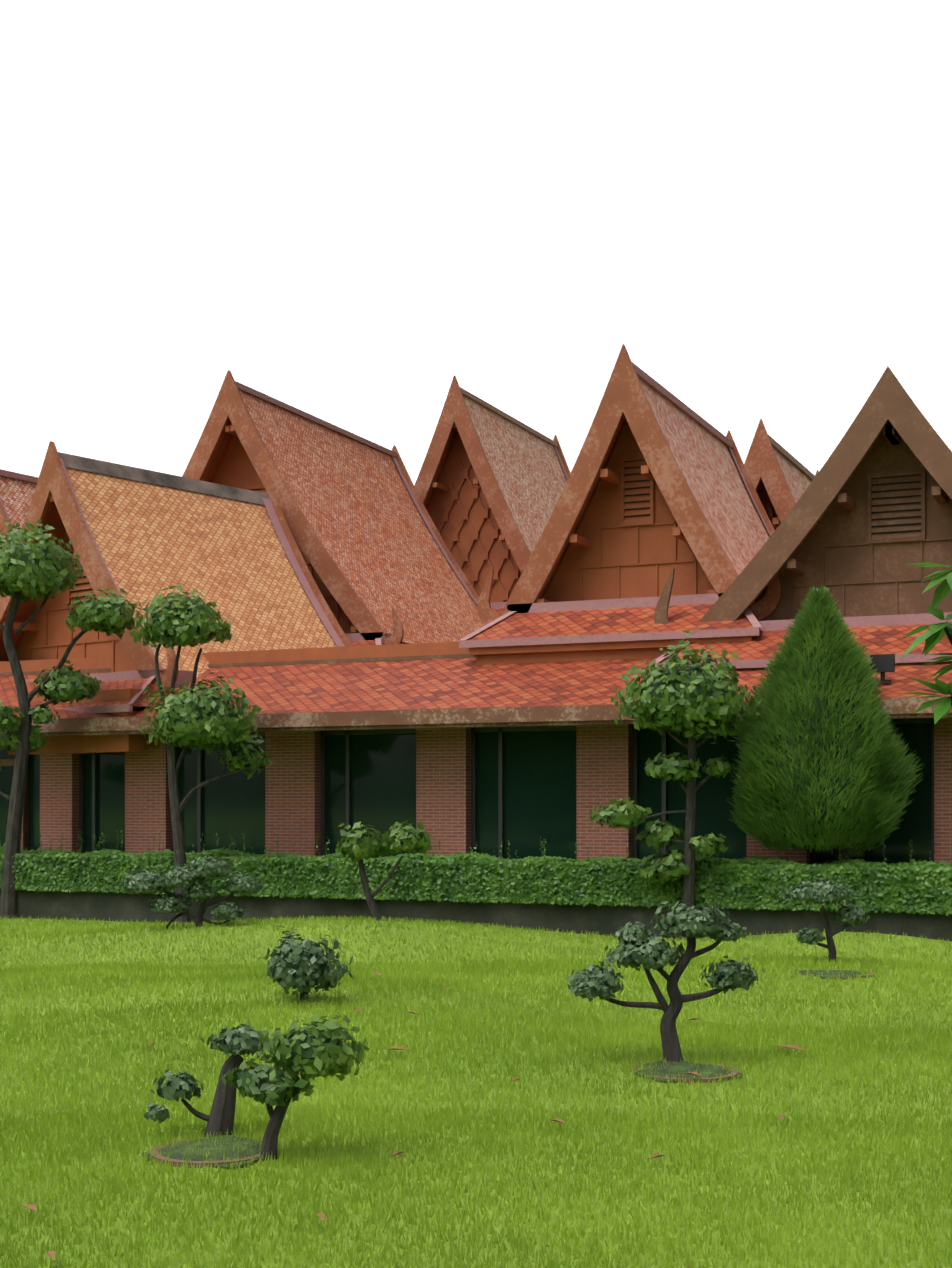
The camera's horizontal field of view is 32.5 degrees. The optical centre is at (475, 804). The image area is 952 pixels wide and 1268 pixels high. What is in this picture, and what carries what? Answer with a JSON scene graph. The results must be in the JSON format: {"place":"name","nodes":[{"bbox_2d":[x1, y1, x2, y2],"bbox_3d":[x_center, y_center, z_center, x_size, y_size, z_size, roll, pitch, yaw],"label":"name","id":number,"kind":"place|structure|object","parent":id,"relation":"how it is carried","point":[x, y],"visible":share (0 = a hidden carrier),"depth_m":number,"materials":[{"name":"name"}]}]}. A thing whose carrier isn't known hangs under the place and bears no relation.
{"place":"outdoors","nodes":[
{"label":"outdoors","id":0,"kind":"place"},
{"bbox_2d":[0,518,763,1105],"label":"tree foliage","id":1,"kind":"object","parent":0,"point":[198,732],"visible":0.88,"depth_m":24.13,"materials":[{"name":"green plant"}]},
{"bbox_2d":[0,543,866,1116],"bbox_3d":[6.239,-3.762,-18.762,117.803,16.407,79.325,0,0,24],"label":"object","id":2,"kind":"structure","parent":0,"point":[308,1053],"depth_m":23.62,"materials":[{"name":"green plant"}]},
{"bbox_2d":[0,366,951,941],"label":"building","id":3,"kind":"structure","parent":0,"point":[539,783],"depth_m":27.80,"materials":[{"name":"brown brick"}]},
{"bbox_2d":[58,452,270,504],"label":"roof ridge","id":4,"kind":"structure","parent":3,"relation":"attached to","point":[132,473],"depth_m":34.41,"materials":[{"name":"metal"}]},
{"bbox_2d":[65,467,336,677],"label":"roof","id":5,"kind":"structure","parent":3,"relation":"attached to","point":[228,556],"depth_m":33.82,"materials":[{"name":"orange tile"}]},
{"bbox_2d":[239,390,486,643],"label":"roof","id":6,"kind":"structure","parent":3,"relation":"attached to","point":[357,506],"depth_m":40.55,"materials":[{"name":"red tile"}]},
{"bbox_2d":[0,377,811,574],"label":"roof","id":7,"kind":"structure","parent":3,"relation":"attached to","point":[528,472],"depth_m":35.90,"materials":[{"name":"brown tile"}]},
{"bbox_2d":[0,344,818,691],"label":"wood board","id":8,"kind":"object","parent":3,"relation":"attached to","point":[624,394],"visible":0.31,"depth_m":32.42,"materials":[{"name":"brown wood"}]},
{"bbox_2d":[0,603,951,719],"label":"lower roof","id":9,"kind":"structure","parent":3,"relation":"attached to","point":[453,683],"depth_m":28.02,"materials":[{"name":"red tile"}]},
{"bbox_2d":[0,361,951,712],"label":"roof trim","id":10,"kind":"structure","parent":3,"relation":"attached to","point":[692,599],"depth_m":29.44,"materials":[{"name":"brown wood"}]},
{"bbox_2d":[0,696,951,735],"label":"roof fascia","id":11,"kind":"structure","parent":3,"relation":"attached to","point":[902,707],"depth_m":26.84,"materials":[{"name":"brown wood"}]},
{"bbox_2d":[79,718,933,863],"bbox_3d":[1.062,0.004,27.316,24.400,2.680,0.080,0,0,24],"label":"building frame","id":12,"kind":"object","parent":3,"relation":"attached to","point":[474,731],"visible":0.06,"depth_m":27.80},
{"bbox_2d":[0,914,951,1267],"bbox_3d":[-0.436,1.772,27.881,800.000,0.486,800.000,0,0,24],"label":"lawn","id":13,"kind":"structure","parent":0,"point":[418,942],"depth_m":9.01,"materials":[{"name":"green plant"}]},
{"bbox_2d":[0,590,87,918],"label":"tree trunk","id":14,"kind":"object","parent":13,"relation":"on","point":[15,798],"visible":0.83,"depth_m":29.00,"materials":[{"name":"brown plant"}]},
{"bbox_2d":[157,879,233,928],"bbox_3d":[-3.973,1.428,22.998,1.274,0.790,0.161,0,0,4],"label":"bonsai wood","id":15,"kind":"object","parent":13,"relation":"on","point":[198,916],"visible":0.54,"depth_m":22.97,"materials":[{"name":"brown plant"}]},
{"bbox_2d":[155,644,250,923],"bbox_3d":[-4.544,-0.322,27.138,1.584,4.748,0.294,0,0,5],"label":"tree trunk","id":16,"kind":"object","parent":13,"relation":"on","point":[176,806],"visible":0.73,"depth_m":27.13,"materials":[{"name":"brown plant"}]},
{"bbox_2d":[142,1135,264,1167],"bbox_3d":[-1.217,1.629,7.692,0.552,0.024,0.552,0,0,34],"label":"soil patch","id":17,"kind":"object","parent":13,"relation":"on","point":[176,1152],"visible":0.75,"depth_m":7.68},
{"bbox_2d":[150,1138,261,1167],"bbox_3d":[-1.246,1.682,7.719,0.580,0.108,0.580,0,0,24],"label":"edging","id":18,"kind":"object","parent":13,"relation":"on","point":[158,1157],"visible":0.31,"depth_m":7.48,"materials":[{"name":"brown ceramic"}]},
{"bbox_2d":[181,1052,243,1137],"bbox_3d":[-1.292,1.459,8.046,0.192,0.481,0.267,0,0,56],"label":"bonsai wood","id":19,"kind":"object","parent":13,"relation":"on","point":[220,1117],"visible":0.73,"depth_m":8.02,"materials":[{"name":"brown plant"}]},
{"bbox_2d":[260,1080,296,1160],"bbox_3d":[-0.939,1.493,7.598,0.208,0.434,0.124,0,0,17],"label":"bonsai wood","id":20,"kind":"object","parent":13,"relation":"on","point":[271,1134],"visible":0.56,"depth_m":7.59,"materials":[{"name":"brown plant"}]},
{"bbox_2d":[300,992,307,1002],"bbox_3d":[-1.352,1.507,12.853,0.102,0.186,0.102,0,0,24],"label":"shrub trunk","id":21,"kind":"object","parent":13,"relation":"on","point":[302,994],"visible":0.27,"depth_m":12.82,"materials":[{"name":"brown plant"}]},
{"bbox_2d":[358,856,402,920],"bbox_3d":[-1.409,1.258,24.148,0.658,1.050,0.197,0,0,12],"label":"tree trunk","id":22,"kind":"object","parent":13,"relation":"on","point":[373,907],"visible":0.77,"depth_m":24.11,"materials":[{"name":"brown plant"}]},
{"bbox_2d":[21,970,807,1258],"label":"dry leaves","id":23,"kind":"object","parent":13,"relation":"on","point":[52,1253],"visible":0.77,"depth_m":9.52,"materials":[{"name":"brown plant"}]},
{"bbox_2d":[0,830,951,915],"bbox_3d":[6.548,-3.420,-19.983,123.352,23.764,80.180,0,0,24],"label":"hedge foliage","id":24,"kind":"object","parent":13,"relation":"on","point":[762,877],"visible":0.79,"depth_m":25.18,"materials":[{"name":"green plant"}]},
{"bbox_2d":[604,937,729,1061],"bbox_3d":[1.196,1.259,10.327,0.838,0.860,0.173,0,0,7],"label":"bonsai wood","id":25,"kind":"object","parent":13,"relation":"on","point":[671,1048],"visible":0.77,"depth_m":10.29,"materials":[{"name":"brown plant"}]},
{"bbox_2d":[642,720,716,939],"bbox_3d":[2.860,0.348,23.895,1.387,3.344,0.266,0,0,6],"label":"tree trunk","id":26,"kind":"object","parent":13,"relation":"on","point":[688,894],"visible":0.71,"depth_m":23.82,"materials":[{"name":"brown plant"}]},
{"bbox_2d":[632,1062,738,1083],"bbox_3d":[1.276,1.680,10.014,0.660,0.106,0.660,0,0,24],"label":"edging","id":27,"kind":"object","parent":13,"relation":"on","point":[703,1080],"visible":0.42,"depth_m":9.73,"materials":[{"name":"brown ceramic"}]},
{"bbox_2d":[633,1060,745,1080],"bbox_3d":[1.242,1.624,9.979,0.600,0.028,0.626,0,0,-36],"label":"soil patch","id":28,"kind":"object","parent":13,"relation":"on","point":[685,1066],"visible":0.73,"depth_m":9.97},
{"bbox_2d":[798,970,863,977],"bbox_3d":[3.587,1.688,16.336,0.622,0.024,0.602,0,0,-6],"label":"soil patch","id":29,"kind":"object","parent":13,"relation":"on","point":[834,972],"visible":0.81,"depth_m":16.37,"materials":[{"name":"brown soil"}]},
{"bbox_2d":[812,907,850,962],"bbox_3d":[3.804,1.424,17.484,0.448,0.661,0.129,0,0,12],"label":"bonsai wood","id":30,"kind":"object","parent":13,"relation":"on","point":[830,946],"visible":0.85,"depth_m":17.46,"materials":[{"name":"brown plant"}]},
{"bbox_2d":[791,971,874,977],"bbox_3d":[3.582,1.742,16.435,0.840,0.106,0.600,0,0,24],"label":"edging","id":31,"kind":"object","parent":13,"relation":"on","point":[871,974],"visible":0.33,"depth_m":16.19,"materials":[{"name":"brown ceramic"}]},
{"bbox_2d":[833,849,850,859],"bbox_3d":[5.403,0.303,24.254,0.733,2.991,0.238,0,0,4],"label":"conifer wood","id":32,"kind":"object","parent":13,"relation":"on","point":[836,853],"visible":0.08,"depth_m":24.16,"materials":[{"name":"brown plant"}]},
{"bbox_2d":[725,584,924,852],"bbox_3d":[5.086,-1.301,24.194,2.868,4.018,2.921,0,0,24],"label":"conical tree","id":33,"kind":"object","parent":32,"relation":"attached to","point":[880,814],"visible":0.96,"depth_m":23.55,"materials":[{"name":"green plant"}]},
{"bbox_2d":[896,562,951,724],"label":"leaves","id":34,"kind":"object","parent":13,"relation":"on","point":[934,635],"visible":0.98,"depth_m":10.96,"materials":[{"name":"green plant"}]},
{"bbox_2d":[943,621,951,705],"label":"plumeria tree wood","id":35,"kind":"object","parent":34,"relation":"attached to","point":[949,635],"visible":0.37,"depth_m":10.96,"materials":[{"name":"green plant"}]},
{"bbox_2d":[0,0,951,484],"label":"sky","id":36,"kind":"structure","parent":0,"point":[346,210],"materials":[{"name":"white"}]},
{"bbox_2d":[20,857,947,903],"bbox_3d":[-6.558,1.149,28.851,56.000,0.450,0.930,0,0,24],"label":"hedge","id":37,"kind":"object","parent":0,"point":[855,889],"depth_m":24.75,"materials":[{"name":"green plant"}]},
{"bbox_2d":[38,831,930,863],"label":"hedge shoots","id":38,"kind":"object","parent":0,"point":[433,855],"visible":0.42,"depth_m":26.64,"materials":[{"name":"green plant"}]},
{"bbox_2d":[114,853,869,1123],"bbox_3d":[0.440,1.118,16.414,7.825,1.035,15.865,0,0,-13],"label":"tree foliage","id":39,"kind":"object","parent":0,"point":[285,980],"visible":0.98,"depth_m":10.46,"materials":[{"name":"green plant"}]},
{"bbox_2d":[870,654,894,682],"bbox_3d":[6.079,-2.041,24.433,0.340,0.410,0.140,0,0,24],"label":"floodlight","id":40,"kind":"object","parent":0,"point":[884,663],"visible":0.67,"depth_m":24.37,"materials":[{"name":"black metal"}]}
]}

